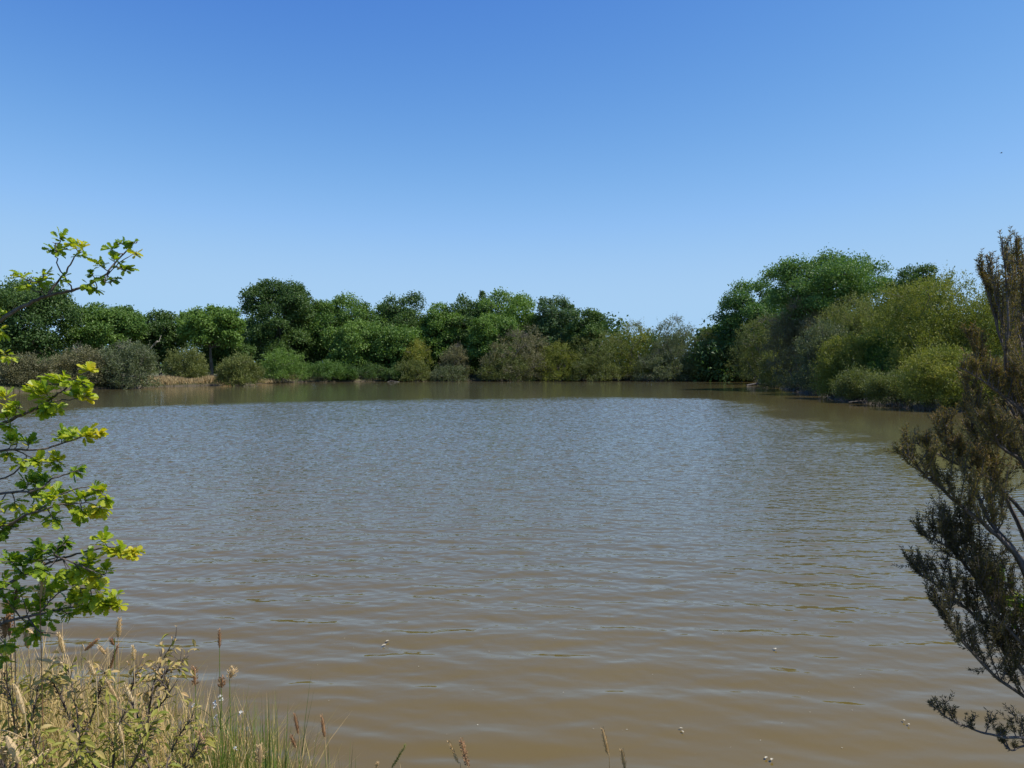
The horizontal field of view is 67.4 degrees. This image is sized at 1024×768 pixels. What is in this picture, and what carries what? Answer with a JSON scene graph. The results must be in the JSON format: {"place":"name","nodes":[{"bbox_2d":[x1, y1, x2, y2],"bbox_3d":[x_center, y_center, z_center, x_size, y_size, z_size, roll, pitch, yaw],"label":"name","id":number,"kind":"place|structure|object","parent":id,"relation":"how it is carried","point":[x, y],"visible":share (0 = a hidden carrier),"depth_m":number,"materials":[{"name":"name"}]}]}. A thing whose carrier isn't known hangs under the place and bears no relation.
{"place":"outdoors","nodes":[
{"label":"outdoors","id":0,"kind":"place"},
{"bbox_2d":[1,366,1012,762],"bbox_3d":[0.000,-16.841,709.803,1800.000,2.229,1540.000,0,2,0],"label":"ground","id":1,"kind":"structure","parent":0,"point":[107,386],"depth_m":80.27,"materials":[{"name":"soil"}]},
{"bbox_2d":[0,617,10,767],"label":"dock stalk","id":2,"kind":"object","parent":1,"relation":"on","point":[4,627],"visible":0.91,"depth_m":2.70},
{"bbox_2d":[5,600,14,735],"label":"dock stalk","id":3,"kind":"object","parent":1,"relation":"on","point":[8,616],"visible":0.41,"depth_m":2.75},
{"bbox_2d":[0,732,25,767],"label":"grass stalk","id":4,"kind":"object","parent":1,"relation":"on","point":[11,745],"depth_m":2.30,"materials":[{"name":"plant"}]},
{"bbox_2d":[12,588,19,767],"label":"dock stalk","id":5,"kind":"object","parent":1,"relation":"on","point":[15,597],"visible":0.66,"depth_m":2.71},
{"bbox_2d":[12,682,29,761],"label":"grass stalk","id":6,"kind":"object","parent":1,"relation":"on","point":[19,699],"depth_m":2.50,"materials":[{"name":"plant"}]},
{"bbox_2d":[22,629,34,756],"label":"grass stalk","id":7,"kind":"object","parent":1,"relation":"on","point":[25,634],"depth_m":2.76,"materials":[{"name":"plant"}]},
{"bbox_2d":[0,349,58,386],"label":"willow bush","id":8,"kind":"object","parent":1,"relation":"on","point":[26,368],"visible":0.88,"depth_m":64.52,"materials":[{"name":"green plant"}]},
{"bbox_2d":[0,652,59,767],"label":"wilted shrub","id":9,"kind":"object","parent":1,"relation":"on","point":[30,702],"visible":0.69,"depth_m":2.82,"materials":[{"name":"green plant"}]},
{"bbox_2d":[37,562,46,765],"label":"dock stalk","id":10,"kind":"object","parent":1,"relation":"on","point":[41,589],"visible":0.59,"depth_m":2.60,"materials":[{"name":"plant"}]},
{"bbox_2d":[0,270,86,360],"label":"oak tree","id":11,"kind":"object","parent":1,"relation":"on","point":[33,335],"visible":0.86,"depth_m":82.39,"materials":[{"name":"green plant"}]},
{"bbox_2d":[35,655,70,751],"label":"grass stalk","id":12,"kind":"object","parent":1,"relation":"on","point":[49,661],"depth_m":2.75,"materials":[{"name":"plant"}]},
{"bbox_2d":[0,719,106,767],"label":"wilted shrub","id":13,"kind":"object","parent":1,"relation":"on","point":[82,753],"visible":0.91,"depth_m":2.37,"materials":[{"name":"green plant"}]},
{"bbox_2d":[56,632,71,765],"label":"grass stalk","id":14,"kind":"object","parent":1,"relation":"on","point":[61,645],"depth_m":2.80,"materials":[{"name":"plant"}]},
{"bbox_2d":[0,227,145,668],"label":"oak sapling","id":15,"kind":"object","parent":1,"relation":"on","point":[98,604],"visible":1,"depth_m":2.60,"materials":[{"name":"green plant"}]},
{"bbox_2d":[32,650,119,757],"bbox_3d":[-1.603,1.458,2.845,0.286,0.959,0.296,-1,2,-24],"label":"wilted shrub","id":16,"kind":"object","parent":1,"relation":"on","point":[60,683],"visible":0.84,"depth_m":2.79,"materials":[{"name":"beige plant"}]},
{"bbox_2d":[48,343,117,386],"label":"willow bush","id":17,"kind":"object","parent":1,"relation":"on","point":[66,360],"visible":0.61,"depth_m":68.41,"materials":[{"name":"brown plant"}]},
{"bbox_2d":[81,638,100,766],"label":"grass stalk","id":18,"kind":"object","parent":1,"relation":"on","point":[90,645],"depth_m":2.91,"materials":[{"name":"plant"}]},
{"bbox_2d":[87,660,99,746],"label":"grass stalk","id":19,"kind":"object","parent":1,"relation":"on","point":[91,667],"depth_m":2.76,"materials":[{"name":"plant"}]},
{"bbox_2d":[55,301,149,350],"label":"oak tree","id":20,"kind":"object","parent":1,"relation":"on","point":[104,326],"visible":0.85,"depth_m":87.81,"materials":[{"name":"green plant"}]},
{"bbox_2d":[97,644,107,753],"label":"grass stalk","id":21,"kind":"object","parent":1,"relation":"on","point":[103,651],"depth_m":2.91,"materials":[{"name":"plant"}]},
{"bbox_2d":[44,687,169,767],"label":"wilted shrub","id":22,"kind":"object","parent":1,"relation":"on","point":[142,741],"visible":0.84,"depth_m":2.57,"materials":[{"name":"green plant"}]},
{"bbox_2d":[108,638,114,765],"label":"grass stalk","id":23,"kind":"object","parent":1,"relation":"on","point":[112,642],"depth_m":3.01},
{"bbox_2d":[108,643,119,767],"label":"grass stalk","id":24,"kind":"object","parent":1,"relation":"on","point":[112,660],"depth_m":3.06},
{"bbox_2d":[105,678,123,755],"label":"grass stalk","id":25,"kind":"object","parent":1,"relation":"on","point":[111,689],"depth_m":2.70,"materials":[{"name":"plant"}]},
{"bbox_2d":[115,617,121,767],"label":"grass stalk","id":26,"kind":"object","parent":1,"relation":"on","point":[118,628],"depth_m":3.10,"materials":[{"name":"plant"}]},
{"bbox_2d":[116,722,124,767],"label":"grass stalk","id":27,"kind":"object","parent":1,"relation":"on","point":[121,734],"depth_m":2.51,"materials":[{"name":"plant"}]},
{"bbox_2d":[96,338,163,388],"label":"willow bush","id":28,"kind":"object","parent":1,"relation":"on","point":[134,356],"visible":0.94,"depth_m":69.59,"materials":[{"name":"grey plant"}]},
{"bbox_2d":[123,682,136,767],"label":"grass stalk","id":29,"kind":"object","parent":1,"relation":"on","point":[128,691],"depth_m":2.65,"materials":[{"name":"plant"}]},
{"bbox_2d":[131,645,137,765],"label":"grass stalk","id":30,"kind":"object","parent":1,"relation":"on","point":[133,655],"depth_m":2.86,"materials":[{"name":"plant"}]},
{"bbox_2d":[115,625,199,767],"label":"wilted shrub","id":31,"kind":"object","parent":1,"relation":"on","point":[161,661],"visible":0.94,"depth_m":2.96,"materials":[{"name":"beige plant"}]},
{"bbox_2d":[136,307,191,375],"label":"oak tree","id":32,"kind":"object","parent":1,"relation":"on","point":[161,336],"visible":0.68,"depth_m":93.80,"materials":[{"name":"green plant"}]},
{"bbox_2d":[120,699,217,767],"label":"wilted shrub","id":33,"kind":"object","parent":1,"relation":"on","point":[210,741],"visible":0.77,"depth_m":2.73,"materials":[{"name":"green plant"}]},
{"bbox_2d":[125,694,218,767],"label":"rush tuft","id":34,"kind":"object","parent":1,"relation":"on","point":[176,745],"visible":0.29,"depth_m":3.37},
{"bbox_2d":[142,374,230,385],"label":"dry reeds","id":35,"kind":"object","parent":1,"relation":"on","point":[165,379],"visible":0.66,"depth_m":79.28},
{"bbox_2d":[162,345,211,377],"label":"willow bush","id":36,"kind":"object","parent":1,"relation":"on","point":[192,361],"visible":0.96,"depth_m":82.00,"materials":[{"name":"green plant"}]},
{"bbox_2d":[190,665,198,760],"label":"grass stalk","id":37,"kind":"object","parent":1,"relation":"on","point":[194,682],"depth_m":3.21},
{"bbox_2d":[0,609,400,767],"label":"bank grass","id":38,"kind":"structure","parent":1,"relation":"on","point":[53,720],"depth_m":3.82,"materials":[{"name":"plant"}]},
{"bbox_2d":[172,303,247,375],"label":"oak tree","id":39,"kind":"object","parent":1,"relation":"on","point":[218,326],"visible":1,"depth_m":90.35,"materials":[{"name":"green plant"}]},
{"bbox_2d":[149,684,273,767],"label":"rush tuft","id":40,"kind":"object","parent":1,"relation":"on","point":[225,756],"visible":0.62,"depth_m":3.31,"materials":[{"name":"plant"}]},
{"bbox_2d":[191,694,241,767],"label":"white flower","id":41,"kind":"object","parent":1,"relation":"on","point":[240,711],"visible":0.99,"depth_m":3.18,"materials":[{"name":"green plant"}]},
{"bbox_2d":[217,628,221,767],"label":"grass stalk","id":42,"kind":"object","parent":1,"relation":"on","point":[219,640],"depth_m":3.21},
{"bbox_2d":[217,675,225,767],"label":"grass stalk","id":43,"kind":"object","parent":1,"relation":"on","point":[222,683],"depth_m":3.17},
{"bbox_2d":[198,341,257,374],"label":"oak tree","id":44,"kind":"object","parent":1,"relation":"on","point":[218,353],"visible":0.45,"depth_m":95.35,"materials":[{"name":"green plant"}]},
{"bbox_2d":[226,665,238,767],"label":"grass stalk","id":45,"kind":"object","parent":1,"relation":"on","point":[231,673],"depth_m":3.21,"materials":[{"name":"plant"}]},
{"bbox_2d":[212,349,267,385],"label":"willow bush","id":46,"kind":"object","parent":1,"relation":"on","point":[235,370],"visible":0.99,"depth_m":78.54,"materials":[{"name":"green plant"}]},
{"bbox_2d":[208,703,294,767],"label":"rush tuft","id":47,"kind":"object","parent":1,"relation":"on","point":[254,749],"visible":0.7,"depth_m":3.40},
{"bbox_2d":[205,678,313,767],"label":"rush tuft","id":48,"kind":"object","parent":1,"relation":"on","point":[275,763],"visible":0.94,"depth_m":3.37,"materials":[{"name":"plant"}]},
{"bbox_2d":[254,742,266,767],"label":"grass stalk","id":49,"kind":"object","parent":1,"relation":"on","point":[260,753],"depth_m":2.96,"materials":[{"name":"plant"}]},
{"bbox_2d":[236,277,316,360],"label":"oak tree","id":50,"kind":"object","parent":1,"relation":"on","point":[283,301],"visible":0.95,"depth_m":102.13,"materials":[{"name":"green plant"}]},
{"bbox_2d":[256,346,309,382],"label":"willow bush","id":51,"kind":"object","parent":1,"relation":"on","point":[282,371],"visible":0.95,"depth_m":91.12,"materials":[{"name":"plant"}]},
{"bbox_2d":[293,712,300,763],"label":"grass stalk","id":52,"kind":"object","parent":1,"relation":"on","point":[296,723],"depth_m":3.21,"materials":[{"name":"plant"}]},
{"bbox_2d":[289,291,323,367],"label":"oak tree","id":53,"kind":"object","parent":1,"relation":"on","point":[311,357],"visible":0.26,"depth_m":107.03,"materials":[{"name":"green plant"}]},
{"bbox_2d":[320,715,326,764],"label":"grass stalk","id":54,"kind":"object","parent":1,"relation":"on","point":[323,729],"depth_m":3.21,"materials":[{"name":"plant"}]},
{"bbox_2d":[302,358,348,379],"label":"willow bush","id":55,"kind":"object","parent":1,"relation":"on","point":[320,369],"visible":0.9,"depth_m":95.76,"materials":[{"name":"plant"}]},
{"bbox_2d":[305,291,376,362],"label":"oak tree","id":56,"kind":"object","parent":1,"relation":"on","point":[328,313],"visible":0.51,"depth_m":105.89,"materials":[{"name":"green plant"}]},
{"bbox_2d":[331,365,360,380],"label":"willow bush","id":57,"kind":"object","parent":1,"relation":"on","point":[349,374],"visible":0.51,"depth_m":96.96,"materials":[{"name":"plant"}]},
{"bbox_2d":[320,316,388,367],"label":"oak tree","id":58,"kind":"object","parent":1,"relation":"on","point":[351,337],"visible":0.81,"depth_m":100.86,"materials":[{"name":"green plant"}]},
{"bbox_2d":[345,361,392,379],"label":"willow bush","id":59,"kind":"object","parent":1,"relation":"on","point":[369,370],"visible":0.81,"depth_m":98.13,"materials":[{"name":"plant"}]},
{"bbox_2d":[359,296,396,338],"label":"oak tree","id":60,"kind":"object","parent":1,"relation":"on","point":[374,316],"visible":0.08,"depth_m":108.12,"materials":[{"name":"green plant"}]},
{"bbox_2d":[378,364,408,380],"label":"willow bush","id":61,"kind":"object","parent":1,"relation":"on","point":[395,374],"visible":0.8,"depth_m":98.00,"materials":[{"name":"plant"}]},
{"bbox_2d":[365,323,424,367],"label":"oak tree","id":62,"kind":"object","parent":1,"relation":"on","point":[395,336],"visible":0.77,"depth_m":100.53,"materials":[{"name":"green plant"}]},
{"bbox_2d":[377,290,431,364],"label":"oak tree","id":63,"kind":"object","parent":1,"relation":"on","point":[406,315],"visible":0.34,"depth_m":108.40,"materials":[{"name":"green plant"}]},
{"bbox_2d":[394,357,431,381],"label":"willow bush","id":64,"kind":"object","parent":1,"relation":"on","point":[409,366],"visible":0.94,"depth_m":98.17,"materials":[{"name":"green plant"}]},
{"bbox_2d":[395,330,433,376],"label":"willow bush","id":65,"kind":"object","parent":1,"relation":"on","point":[418,347],"visible":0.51,"depth_m":100.38,"materials":[{"name":"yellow plant"}]},
{"bbox_2d":[415,301,466,365],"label":"oak tree","id":66,"kind":"object","parent":1,"relation":"on","point":[438,340],"visible":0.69,"depth_m":106.05,"materials":[{"name":"green plant"}]},
{"bbox_2d":[428,363,472,381],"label":"willow bush","id":67,"kind":"object","parent":1,"relation":"on","point":[443,373],"visible":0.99,"depth_m":98.67,"materials":[{"name":"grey plant"}]},
{"bbox_2d":[439,342,470,379],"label":"willow bush","id":68,"kind":"object","parent":1,"relation":"on","point":[452,354],"visible":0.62,"depth_m":100.78,"materials":[{"name":"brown plant"}]},
{"bbox_2d":[459,738,469,767],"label":"dock stalk","id":69,"kind":"object","parent":1,"relation":"on","point":[466,761],"visible":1,"depth_m":2.91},
{"bbox_2d":[444,290,492,369],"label":"oak tree","id":70,"kind":"object","parent":1,"relation":"on","point":[469,312],"visible":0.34,"depth_m":107.66,"materials":[{"name":"green plant"}]},
{"bbox_2d":[464,311,520,377],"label":"oak tree","id":71,"kind":"object","parent":1,"relation":"on","point":[487,331],"visible":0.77,"depth_m":102.59,"materials":[{"name":"green plant"}]},
{"bbox_2d":[0,376,994,410],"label":"shoreline grass","id":72,"kind":"structure","parent":1,"relation":"on","point":[291,379],"depth_m":66.17,"materials":[{"name":"plant"}]},
{"bbox_2d":[0,302,998,381],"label":"distant wood","id":73,"kind":"object","parent":1,"relation":"on","point":[609,322],"visible":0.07,"depth_m":102.63,"materials":[{"name":"plant"}]},
{"bbox_2d":[474,352,536,381],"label":"willow bush","id":74,"kind":"object","parent":1,"relation":"on","point":[491,370],"visible":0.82,"depth_m":98.57,"materials":[{"name":"green plant"}]},
{"bbox_2d":[474,286,537,360],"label":"oak tree","id":75,"kind":"object","parent":1,"relation":"on","point":[516,305],"visible":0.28,"depth_m":108.27,"materials":[{"name":"green plant"}]},
{"bbox_2d":[478,324,558,380],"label":"willow bush","id":76,"kind":"object","parent":1,"relation":"on","point":[532,340],"visible":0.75,"depth_m":99.94,"materials":[{"name":"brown plant"}]},
{"bbox_2d":[527,295,577,374],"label":"oak tree","id":77,"kind":"object","parent":1,"relation":"on","point":[553,320],"visible":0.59,"depth_m":105.84,"materials":[{"name":"green plant"}]},
{"bbox_2d":[533,338,582,380],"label":"willow bush","id":78,"kind":"object","parent":1,"relation":"on","point":[560,354],"visible":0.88,"depth_m":99.92,"materials":[{"name":"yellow plant"}]},
{"bbox_2d":[564,307,607,358],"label":"oak tree","id":79,"kind":"object","parent":1,"relation":"on","point":[590,323],"visible":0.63,"depth_m":103.13,"materials":[{"name":"green plant"}]},
{"bbox_2d":[554,352,621,381],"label":"willow bush","id":80,"kind":"object","parent":1,"relation":"on","point":[603,369],"visible":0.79,"depth_m":98.40,"materials":[{"name":"green plant"}]},
{"bbox_2d":[569,328,631,380],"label":"willow bush","id":81,"kind":"object","parent":1,"relation":"on","point":[605,351],"visible":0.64,"depth_m":100.32,"materials":[{"name":"green plant"}]},
{"bbox_2d":[600,726,609,767],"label":"grass stalk","id":82,"kind":"object","parent":1,"relation":"on","point":[605,740],"depth_m":2.91,"materials":[{"name":"plant"}]},
{"bbox_2d":[607,316,657,380],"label":"willow bush","id":83,"kind":"object","parent":1,"relation":"on","point":[629,372],"visible":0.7,"depth_m":101.94,"materials":[{"name":"green plant"}]},
{"bbox_2d":[627,349,689,381],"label":"willow bush","id":84,"kind":"object","parent":1,"relation":"on","point":[649,363],"visible":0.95,"depth_m":98.65,"materials":[{"name":"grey plant"}]},
{"bbox_2d":[648,311,703,380],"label":"willow bush","id":85,"kind":"object","parent":1,"relation":"on","point":[683,345],"visible":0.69,"depth_m":100.47,"materials":[{"name":"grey plant"}]},
{"bbox_2d":[674,356,711,380],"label":"willow bush","id":86,"kind":"object","parent":1,"relation":"on","point":[690,375],"visible":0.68,"depth_m":98.86,"materials":[{"name":"green plant"}]},
{"bbox_2d":[687,328,726,380],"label":"willow bush","id":87,"kind":"object","parent":1,"relation":"on","point":[706,339],"visible":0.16,"depth_m":101.43,"materials":[{"name":"green plant"}]},
{"bbox_2d":[705,333,759,381],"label":"willow bush","id":88,"kind":"object","parent":1,"relation":"on","point":[730,364],"visible":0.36,"depth_m":96.85,"materials":[{"name":"green plant"}]},
{"bbox_2d":[707,277,785,380],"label":"poplar tree","id":89,"kind":"object","parent":1,"relation":"on","point":[734,301],"visible":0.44,"depth_m":97.58,"materials":[{"name":"green plant"}]},
{"bbox_2d":[726,312,799,383],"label":"willow bush","id":90,"kind":"object","parent":1,"relation":"on","point":[752,354],"visible":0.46,"depth_m":85.56,"materials":[{"name":"green plant"}]},
{"bbox_2d":[756,350,792,387],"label":"willow bush","id":91,"kind":"object","parent":1,"relation":"on","point":[768,374],"visible":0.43,"depth_m":73.09,"materials":[{"name":"green plant"}]},
{"bbox_2d":[759,289,827,390],"bbox_3d":[23.885,-3.637,63.817,6.136,8.909,6.514,0,2,0],"label":"willow bush","id":92,"kind":"object","parent":1,"relation":"on","point":[791,332],"visible":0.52,"depth_m":63.71,"materials":[{"name":"green plant"}]},
{"bbox_2d":[779,312,853,392],"bbox_3d":[22.657,-2.214,55.938,5.259,6.386,4.621,0,2,0],"label":"willow bush","id":93,"kind":"object","parent":1,"relation":"on","point":[809,351],"visible":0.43,"depth_m":55.64,"materials":[{"name":"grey plant"}]},
{"bbox_2d":[757,246,905,337],"bbox_3d":[27.436,-5.767,65.577,12.198,12.418,10.944,1,2,35],"label":"poplar tree","id":94,"kind":"object","parent":1,"relation":"on","point":[802,279],"visible":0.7,"depth_m":63.93,"materials":[{"name":"green plant"}]},
{"bbox_2d":[807,331,877,397],"bbox_3d":[21.653,-1.258,50.010,4.279,4.502,4.710,-1,2,-38],"label":"willow bush","id":95,"kind":"object","parent":1,"relation":"on","point":[831,365],"visible":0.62,"depth_m":49.53,"materials":[{"name":"green plant"}]},
{"bbox_2d":[810,291,895,364],"bbox_3d":[25.664,-3.136,58.018,7.285,7.859,6.753,-1,2,-28],"label":"willow bush","id":96,"kind":"object","parent":1,"relation":"on","point":[848,322],"visible":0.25,"depth_m":57.38,"materials":[{"name":"green plant"}]},
{"bbox_2d":[826,356,886,400],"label":"willow bush","id":97,"kind":"object","parent":1,"relation":"on","point":[847,387],"visible":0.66,"depth_m":44.87,"materials":[{"name":"green plant"}]},
{"bbox_2d":[781,383,938,410],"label":"bare shore twigs","id":98,"kind":"object","parent":1,"relation":"on","point":[922,407],"visible":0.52,"depth_m":41.84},
{"bbox_2d":[845,326,923,374],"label":"willow bush","id":99,"kind":"object","parent":1,"relation":"on","point":[877,350],"visible":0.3,"depth_m":48.22,"materials":[{"name":"plant"}]},
{"bbox_2d":[858,366,917,405],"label":"willow bush","id":100,"kind":"object","parent":1,"relation":"on","point":[880,386],"visible":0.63,"depth_m":41.16,"materials":[{"name":"green plant"}]},
{"bbox_2d":[887,262,952,342],"bbox_3d":[32.538,-4.720,61.785,5.329,10.136,5.331,0,2,0],"label":"oak tree","id":101,"kind":"object","parent":1,"relation":"on","point":[911,274],"visible":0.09,"depth_m":61.23,"materials":[{"name":"green plant"}]},
{"bbox_2d":[850,266,999,385],"bbox_3d":[26.218,-3.412,47.813,10.328,8.702,8.774,0,2,0],"label":"willow bush","id":102,"kind":"object","parent":1,"relation":"on","point":[944,313],"visible":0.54,"depth_m":46.61,"materials":[{"name":"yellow plant"}]},
{"bbox_2d":[893,326,998,410],"bbox_3d":[21.370,-0.748,37.697,4.955,4.099,4.782,0,2,0],"label":"willow bush","id":103,"kind":"object","parent":1,"relation":"on","point":[932,380],"visible":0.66,"depth_m":37.16,"materials":[{"name":"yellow plant"}]},
{"bbox_2d":[882,225,1023,750],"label":"tree heather","id":104,"kind":"object","parent":1,"relation":"on","point":[1000,631],"visible":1,"depth_m":2.61,"materials":[{"name":"green plant"}]},
{"bbox_2d":[943,291,1020,364],"bbox_3d":[28.572,-2.999,44.981,6.374,7.503,6.211,0,2,0],"label":"willow bush","id":105,"kind":"object","parent":1,"relation":"on","point":[990,326],"visible":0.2,"depth_m":44.27,"materials":[{"name":"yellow plant"}]},
{"bbox_2d":[976,569,1023,628],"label":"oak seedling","id":106,"kind":"object","parent":1,"relation":"on","point":[1021,604],"visible":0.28,"depth_m":2.65,"materials":[{"name":"green plant"}]},
{"bbox_2d":[0,381,1023,767],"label":"water","id":107,"kind":"structure","parent":0,"point":[526,575],"depth_m":8.53,"materials":[{"name":"liquid"}]},
{"bbox_2d":[0,0,1023,361],"label":"sky","id":108,"kind":"structure","parent":0,"point":[640,160],"materials":[{"name":"blue"}]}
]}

